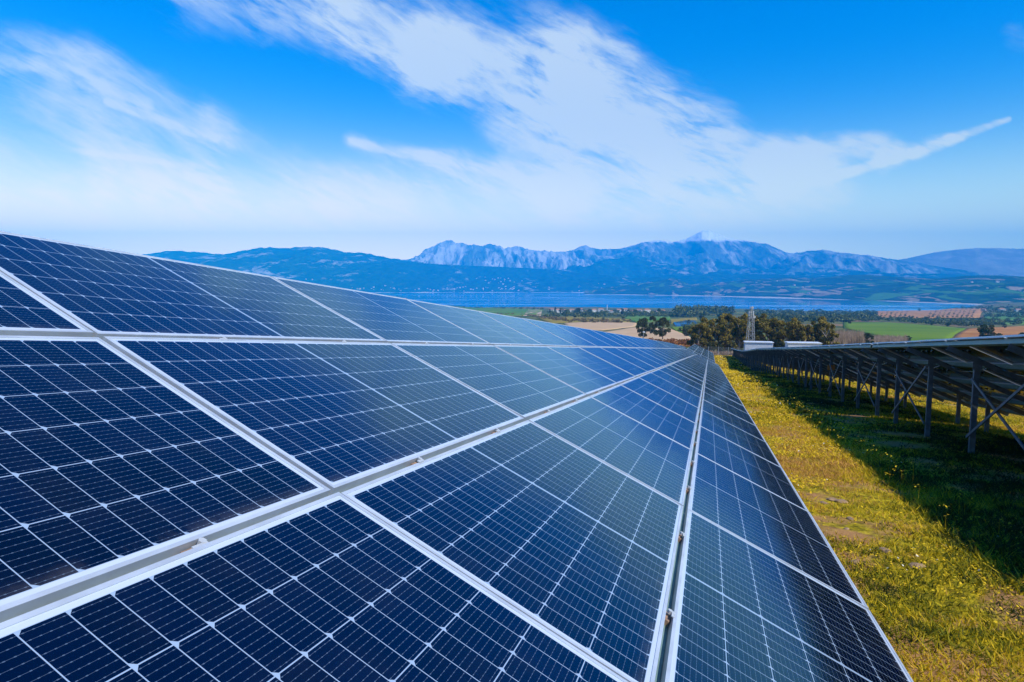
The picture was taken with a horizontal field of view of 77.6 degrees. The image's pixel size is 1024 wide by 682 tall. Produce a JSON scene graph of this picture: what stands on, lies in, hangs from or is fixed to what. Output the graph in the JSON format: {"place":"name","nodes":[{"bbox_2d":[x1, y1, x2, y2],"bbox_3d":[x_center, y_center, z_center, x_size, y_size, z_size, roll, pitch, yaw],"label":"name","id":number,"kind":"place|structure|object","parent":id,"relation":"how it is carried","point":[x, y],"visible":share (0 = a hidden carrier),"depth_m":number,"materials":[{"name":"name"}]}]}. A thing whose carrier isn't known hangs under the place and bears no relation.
{"place":"outdoors","nodes":[
{"label":"outdoors","id":0,"kind":"place"},
{"bbox_2d":[142,246,422,279],"bbox_3d":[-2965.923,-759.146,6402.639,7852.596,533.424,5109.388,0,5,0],"label":"wooded hills","id":1,"kind":"structure","parent":0,"point":[293,262],"depth_m":6625.86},
{"bbox_2d":[452,306,542,315],"bbox_3d":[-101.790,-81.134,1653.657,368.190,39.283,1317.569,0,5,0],"label":"lakeside field","id":2,"kind":"structure","parent":0,"point":[511,311],"depth_m":1483.76,"materials":[{"name":"green plant"}]},
{"bbox_2d":[404,240,612,270],"bbox_3d":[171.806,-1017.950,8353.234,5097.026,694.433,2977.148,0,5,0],"label":"rocky mountains","id":3,"kind":"structure","parent":0,"point":[449,252],"depth_m":8481.23,"materials":[{"name":"blue stone"}]},
{"bbox_2d":[0,0,1023,259],"label":"sky","id":4,"kind":"structure","parent":0,"point":[397,129],"materials":[{"name":"blue"}]},
{"bbox_2d":[523,310,541,315],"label":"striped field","id":5,"kind":"structure","parent":0,"point":[538,313],"depth_m":1153.10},
{"bbox_2d":[250,262,832,292],"bbox_3d":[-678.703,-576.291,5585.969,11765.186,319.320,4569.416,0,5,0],"label":"foothills","id":6,"kind":"structure","parent":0,"point":[407,277],"depth_m":6253.56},
{"bbox_2d":[537,317,629,322],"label":"yellow field","id":7,"kind":"structure","parent":0,"point":[553,321],"depth_m":735.48,"materials":[{"name":"yellow plant"}]},
{"bbox_2d":[564,322,636,329],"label":"sandy field","id":8,"kind":"structure","parent":0,"point":[600,325],"depth_m":514.36,"materials":[{"name":"beige soil"}]},
{"bbox_2d":[624,315,669,322],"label":"pasture","id":9,"kind":"structure","parent":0,"point":[635,318],"depth_m":870.17,"materials":[{"name":"green plant"}]},
{"bbox_2d":[604,327,690,340],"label":"sandy field","id":10,"kind":"structure","parent":0,"point":[632,332],"depth_m":333.27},
{"bbox_2d":[375,292,976,310],"bbox_3d":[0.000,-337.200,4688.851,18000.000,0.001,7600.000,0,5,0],"label":"lake","id":11,"kind":"structure","parent":0,"point":[524,299],"depth_m":3156.07,"materials":[{"name":"liquid"}]},
{"bbox_2d":[671,326,682,332],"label":"pasture","id":12,"kind":"structure","parent":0,"point":[675,328],"depth_m":452.62,"materials":[{"name":"green plant"}]},
{"bbox_2d":[678,322,697,335],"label":"pond scrub","id":13,"kind":"object","parent":12,"relation":"on","point":[687,326],"visible":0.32,"depth_m":437.58,"materials":[{"name":"green plant"}]},
{"bbox_2d":[670,317,696,323],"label":"pasture","id":14,"kind":"structure","parent":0,"point":[679,319],"depth_m":761.15,"materials":[{"name":"plant"}]},
{"bbox_2d":[673,320,695,325],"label":"pond","id":15,"kind":"structure","parent":0,"point":[678,323],"depth_m":591.04,"materials":[{"name":"blue liquid"}]},
{"bbox_2d":[387,295,1023,681],"bbox_3d":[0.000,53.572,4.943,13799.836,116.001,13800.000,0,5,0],"label":"ground","id":16,"kind":"structure","parent":0,"point":[862,529],"depth_m":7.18,"materials":[{"name":"plant"}]},
{"bbox_2d":[0,231,913,681],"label":"solar table","id":17,"kind":"object","parent":16,"relation":"on","point":[216,475],"visible":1,"depth_m":2.18,"materials":[{"name":"blue glass"}]},
{"bbox_2d":[448,305,543,308],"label":"shore trees","id":18,"kind":"object","parent":16,"relation":"on","point":[504,307],"visible":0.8,"depth_m":1823.55,"materials":[{"name":"green plant"}]},
{"bbox_2d":[495,313,630,322],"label":"field scrub","id":19,"kind":"object","parent":16,"relation":"on","point":[584,319],"visible":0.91,"depth_m":667.92,"materials":[{"name":"green plant"}]},
{"bbox_2d":[543,308,671,317],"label":"village trees","id":20,"kind":"object","parent":16,"relation":"on","point":[587,313],"visible":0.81,"depth_m":960.20,"materials":[{"name":"green plant"}]},
{"bbox_2d":[635,318,651,336],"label":"dark tree","id":21,"kind":"object","parent":16,"relation":"on","point":[642,322],"visible":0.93,"depth_m":265.00,"materials":[{"name":"green plant"}]},
{"bbox_2d":[649,315,657,332],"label":"dark tree","id":22,"kind":"object","parent":16,"relation":"on","point":[653,327],"visible":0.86,"depth_m":334.86,"materials":[{"name":"green plant"}]},
{"bbox_2d":[653,317,670,338],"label":"dark tree","id":23,"kind":"object","parent":16,"relation":"on","point":[662,322],"visible":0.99,"depth_m":259.48,"materials":[{"name":"green plant"}]},
{"bbox_2d":[633,311,694,316],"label":"hedgerow","id":24,"kind":"object","parent":16,"relation":"on","point":[660,314],"visible":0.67,"depth_m":960.01,"materials":[{"name":"green plant"}]},
{"bbox_2d":[682,328,688,335],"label":"dark tree","id":25,"kind":"object","parent":16,"relation":"on","point":[684,330],"visible":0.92,"depth_m":306.90,"materials":[{"name":"green plant"}]},
{"bbox_2d":[671,343,718,366],"bbox_3d":[16.075,1.503,55.745,3.946,3.944,14.932,2,6,17],"label":"solar table","id":26,"kind":"object","parent":16,"relation":"on","point":[701,357],"visible":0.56,"depth_m":54.88,"materials":[{"name":"metal"}]},
{"bbox_2d":[686,322,711,347],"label":"eucalyptus tree","id":27,"kind":"object","parent":16,"relation":"on","point":[705,328],"visible":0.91,"depth_m":170.51,"materials":[{"name":"green plant"}]},
{"bbox_2d":[687,348,714,362],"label":"solar table","id":28,"kind":"object","parent":16,"relation":"on","point":[701,355],"visible":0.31,"depth_m":89.71,"materials":[{"name":"metal"}]},
{"bbox_2d":[688,346,714,360],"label":"solar table","id":29,"kind":"object","parent":16,"relation":"on","point":[701,353],"visible":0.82,"depth_m":98.81,"materials":[{"name":"metal"}]},
{"bbox_2d":[691,345,713,356],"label":"solar table","id":30,"kind":"object","parent":16,"relation":"on","point":[699,349],"visible":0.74,"depth_m":113.65,"materials":[{"name":"metal"}]},
{"bbox_2d":[694,344,713,354],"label":"solar table","id":31,"kind":"object","parent":16,"relation":"on","point":[703,349],"visible":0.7,"depth_m":128.81,"materials":[{"name":"metal"}]},
{"bbox_2d":[671,304,737,316],"bbox_3d":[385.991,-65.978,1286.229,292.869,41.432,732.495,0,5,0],"label":"lakeside wood","id":32,"kind":"object","parent":16,"relation":"on","point":[697,310],"visible":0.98,"depth_m":1044.65,"materials":[{"name":"green plant"}]},
{"bbox_2d":[695,317,715,349],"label":"eucalyptus tree","id":33,"kind":"object","parent":16,"relation":"on","point":[710,323],"visible":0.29,"depth_m":177.99,"materials":[{"name":"green plant"}]},
{"bbox_2d":[706,341,717,350],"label":"bush","id":34,"kind":"object","parent":16,"relation":"on","point":[711,346],"visible":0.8,"depth_m":164.88,"materials":[{"name":"green plant"}]},
{"bbox_2d":[709,315,727,350],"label":"eucalyptus tree","id":35,"kind":"object","parent":16,"relation":"on","point":[714,334],"visible":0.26,"depth_m":182.66,"materials":[{"name":"green plant"}]},
{"bbox_2d":[717,344,723,351],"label":"bush","id":36,"kind":"object","parent":16,"relation":"on","point":[721,347],"visible":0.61,"depth_m":164.64,"materials":[{"name":"green plant"}]},
{"bbox_2d":[700,346,746,354],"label":"wire fence","id":37,"kind":"object","parent":16,"relation":"on","point":[720,351],"visible":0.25,"depth_m":142.41,"materials":[{"name":"grey metal"}]},
{"bbox_2d":[715,321,733,350],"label":"eucalyptus tree","id":38,"kind":"object","parent":16,"relation":"on","point":[724,332],"visible":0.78,"depth_m":172.23,"materials":[{"name":"green plant"}]},
{"bbox_2d":[710,350,741,355],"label":"dry weeds","id":39,"kind":"object","parent":16,"relation":"on","point":[726,353],"visible":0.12,"depth_m":144.00,"materials":[{"name":"beige plant"}]},
{"bbox_2d":[719,313,739,344],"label":"eucalyptus tree","id":40,"kind":"object","parent":16,"relation":"on","point":[729,317],"visible":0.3,"depth_m":183.59,"materials":[{"name":"green plant"}]},
{"bbox_2d":[726,343,736,351],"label":"bush","id":41,"kind":"object","parent":16,"relation":"on","point":[730,347],"visible":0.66,"depth_m":164.91,"materials":[{"name":"green plant"}]},
{"bbox_2d":[730,316,750,349],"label":"eucalyptus tree","id":42,"kind":"object","parent":16,"relation":"on","point":[738,332],"visible":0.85,"depth_m":172.90,"materials":[{"name":"green plant"}]},
{"bbox_2d":[734,349,749,359],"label":"solar table","id":43,"kind":"object","parent":16,"relation":"on","point":[737,355],"visible":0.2,"depth_m":111.76,"materials":[{"name":"metal"}]},
{"bbox_2d":[738,313,753,340],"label":"eucalyptus tree","id":44,"kind":"object","parent":16,"relation":"on","point":[743,315],"visible":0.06,"depth_m":192.11,"materials":[{"name":"green plant"}]},
{"bbox_2d":[737,350,759,364],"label":"solar table","id":45,"kind":"object","parent":16,"relation":"on","point":[742,357],"visible":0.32,"depth_m":95.61,"materials":[{"name":"metal"}]},
{"bbox_2d":[746,306,755,340],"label":"lattice mast","id":46,"kind":"object","parent":16,"relation":"on","point":[752,314],"visible":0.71,"depth_m":157.21,"materials":[{"name":"grey metal"}]},
{"bbox_2d":[742,350,772,368],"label":"solar table","id":47,"kind":"object","parent":16,"relation":"on","point":[747,353],"visible":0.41,"depth_m":82.57,"materials":[{"name":"metal"}]},
{"bbox_2d":[743,341,773,349],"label":"equipment cabin","id":48,"kind":"object","parent":16,"relation":"on","point":[748,345],"visible":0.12,"depth_m":145.02,"materials":[{"name":"white metal"}]},
{"bbox_2d":[749,313,767,340],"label":"eucalyptus tree","id":49,"kind":"object","parent":16,"relation":"on","point":[756,320],"visible":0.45,"depth_m":189.91,"materials":[{"name":"green plant"}]},
{"bbox_2d":[756,317,781,346],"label":"eucalyptus tree","id":50,"kind":"object","parent":16,"relation":"on","point":[767,326],"visible":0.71,"depth_m":172.40,"materials":[{"name":"green plant"}]},
{"bbox_2d":[748,348,796,372],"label":"solar table","id":51,"kind":"object","parent":16,"relation":"on","point":[757,353],"visible":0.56,"depth_m":66.97,"materials":[{"name":"metal"}]},
{"bbox_2d":[773,325,783,346],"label":"eucalyptus tree","id":52,"kind":"object","parent":16,"relation":"on","point":[778,328],"visible":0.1,"depth_m":177.60,"materials":[{"name":"green plant"}]},
{"bbox_2d":[776,342,784,346],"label":"bush","id":53,"kind":"object","parent":16,"relation":"on","point":[780,344],"visible":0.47,"depth_m":162.36,"materials":[{"name":"green plant"}]},
{"bbox_2d":[774,317,797,346],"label":"eucalyptus tree","id":54,"kind":"object","parent":16,"relation":"on","point":[787,333],"visible":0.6,"depth_m":166.69,"materials":[{"name":"green plant"}]},
{"bbox_2d":[758,348,824,376],"bbox_3d":[23.135,1.831,53.416,3.946,3.899,14.931,2,6,17],"label":"solar table","id":55,"kind":"object","parent":16,"relation":"on","point":[771,354],"visible":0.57,"depth_m":52.60,"materials":[{"name":"metal"}]},
{"bbox_2d":[786,321,801,341],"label":"eucalyptus tree","id":56,"kind":"object","parent":16,"relation":"on","point":[788,324],"visible":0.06,"depth_m":173.48,"materials":[{"name":"green plant"}]},
{"bbox_2d":[784,341,821,346],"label":"equipment cabin","id":57,"kind":"object","parent":16,"relation":"on","point":[792,343],"visible":0.09,"depth_m":136.02,"materials":[{"name":"white metal"}]},
{"bbox_2d":[794,324,814,341],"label":"eucalyptus tree","id":58,"kind":"object","parent":16,"relation":"on","point":[803,331],"visible":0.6,"depth_m":164.72,"materials":[{"name":"green plant"}]},
{"bbox_2d":[744,308,878,322],"bbox_3d":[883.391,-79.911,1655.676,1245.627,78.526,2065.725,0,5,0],"label":"scrub wood","id":59,"kind":"object","parent":16,"relation":"on","point":[812,315],"visible":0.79,"depth_m":979.73,"materials":[{"name":"green plant"}]},
{"bbox_2d":[806,316,831,344],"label":"eucalyptus tree","id":60,"kind":"object","parent":16,"relation":"on","point":[823,326],"visible":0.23,"depth_m":169.53,"materials":[{"name":"green plant"}]},
{"bbox_2d":[772,346,876,388],"bbox_3d":[18.679,1.624,39.090,3.946,3.880,14.930,2,6,17],"label":"solar table","id":61,"kind":"object","parent":16,"relation":"on","point":[798,355],"visible":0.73,"depth_m":37.71,"materials":[{"name":"metal"}]},
{"bbox_2d":[813,319,839,344],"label":"eucalyptus tree","id":62,"kind":"object","parent":16,"relation":"on","point":[823,335],"visible":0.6,"depth_m":164.89,"materials":[{"name":"green plant"}]},
{"bbox_2d":[835,499,847,502],"bbox_3d":[4.129,2.014,7.982,0.150,0.056,0.114,2,6,21],"label":"stone","id":63,"kind":"object","parent":16,"relation":"on","point":[841,500],"visible":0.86,"depth_m":7.96,"materials":[{"name":"beige stone"}]},
{"bbox_2d":[830,326,864,343],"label":"bare thicket","id":64,"kind":"object","parent":16,"relation":"on","point":[848,337],"visible":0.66,"depth_m":209.34,"materials":[{"name":"beige plant"}]},
{"bbox_2d":[714,355,1023,679],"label":"wild flowers","id":65,"kind":"object","parent":16,"relation":"on","point":[782,401],"visible":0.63,"depth_m":12.01,"materials":[{"name":"yellow plant"}]},
{"bbox_2d":[864,333,873,342],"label":"dark tree","id":66,"kind":"object","parent":16,"relation":"on","point":[868,335],"visible":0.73,"depth_m":218.83,"materials":[{"name":"green plant"}]},
{"bbox_2d":[879,547,892,553],"bbox_3d":[3.500,1.968,5.972,0.098,0.048,0.142,-2,6,-21],"label":"stone","id":67,"kind":"object","parent":16,"relation":"on","point":[884,549],"visible":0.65,"depth_m":5.95,"materials":[{"name":"beige stone"}]},
{"bbox_2d":[867,333,907,342],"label":"bare thicket","id":68,"kind":"object","parent":16,"relation":"on","point":[887,338],"visible":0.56,"depth_m":264.10,"materials":[{"name":"beige plant"}]},
{"bbox_2d":[800,343,1022,423],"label":"solar table","id":69,"kind":"object","parent":16,"relation":"on","point":[865,361],"visible":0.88,"depth_m":21.69,"materials":[{"name":"metal"}]},
{"bbox_2d":[827,365,834,369],"bbox_3d":[13.265,1.099,26.476,0.280,0.220,0.100,2,6,17],"label":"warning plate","id":70,"kind":"object","parent":69,"relation":"attached to","point":[832,367],"visible":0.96,"depth_m":26.43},
{"bbox_2d":[908,562,925,568],"bbox_3d":[3.559,1.982,5.594,0.164,0.058,0.114,-2,6,-19],"label":"stone","id":71,"kind":"object","parent":16,"relation":"on","point":[917,565],"visible":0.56,"depth_m":5.58,"materials":[{"name":"beige stone"}]},
{"bbox_2d":[846,316,1023,325],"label":"olive belt","id":72,"kind":"object","parent":16,"relation":"on","point":[959,321],"visible":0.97,"depth_m":847.89,"materials":[{"name":"green plant"}]},
{"bbox_2d":[872,334,1023,453],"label":"solar table","id":73,"kind":"object","parent":16,"relation":"on","point":[990,369],"visible":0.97,"depth_m":13.90,"materials":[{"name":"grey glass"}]},
{"bbox_2d":[956,304,1023,317],"bbox_3d":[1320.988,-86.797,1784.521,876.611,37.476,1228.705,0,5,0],"label":"trees","id":74,"kind":"object","parent":16,"relation":"on","point":[1014,314],"visible":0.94,"depth_m":1463.82,"materials":[{"name":"green plant"}]},
{"bbox_2d":[977,324,1002,336],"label":"dark tree","id":75,"kind":"object","parent":16,"relation":"on","point":[984,330],"visible":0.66,"depth_m":272.72,"materials":[{"name":"green plant"}]},
{"bbox_2d":[553,256,974,277],"bbox_3d":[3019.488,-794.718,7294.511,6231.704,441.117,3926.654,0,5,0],"label":"hills","id":76,"kind":"structure","parent":0,"point":[635,266],"depth_m":7566.53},
{"bbox_2d":[531,231,1022,276],"bbox_3d":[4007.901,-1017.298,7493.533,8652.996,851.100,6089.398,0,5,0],"label":"snowy mountains","id":77,"kind":"structure","parent":0,"point":[706,249],"depth_m":8496.37,"materials":[{"name":"blue stone"}]},
{"bbox_2d":[584,275,1023,304],"bbox_3d":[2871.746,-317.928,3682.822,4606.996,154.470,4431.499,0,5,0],"label":"shore hills","id":78,"kind":"structure","parent":0,"point":[961,290],"depth_m":3932.40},
{"bbox_2d":[843,322,966,340],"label":"green field","id":79,"kind":"structure","parent":0,"point":[915,332],"depth_m":506.18,"materials":[{"name":"green plant"}]},
{"bbox_2d":[878,308,981,317],"bbox_3d":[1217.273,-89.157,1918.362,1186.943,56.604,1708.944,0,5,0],"label":"orchard field","id":80,"kind":"structure","parent":0,"point":[925,313],"depth_m":1505.11,"materials":[{"name":"brown soil"}]},
{"bbox_2d":[899,248,1023,276],"bbox_3d":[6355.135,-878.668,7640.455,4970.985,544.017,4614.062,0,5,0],"label":"mountains","id":81,"kind":"structure","parent":0,"point":[1003,261],"depth_m":7951.63,"materials":[{"name":"blue stone"}]},
{"bbox_2d":[954,326,1023,337],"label":"brown field","id":82,"kind":"structure","parent":0,"point":[1010,330],"depth_m":506.75,"materials":[{"name":"brown soil"}]},
{"bbox_2d":[984,313,1023,324],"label":"pasture","id":83,"kind":"structure","parent":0,"point":[1002,317],"depth_m":1192.17,"materials":[{"name":"green plant"}]},
{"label":"red bank","id":84,"kind":"structure","parent":0,"visible":0},
{"bbox_2d":[648,338,699,345],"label":"bank scrub","id":85,"kind":"object","parent":84,"relation":"on","point":[679,341],"visible":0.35,"depth_m":216.77,"materials":[{"name":"brown plant"}]}
]}

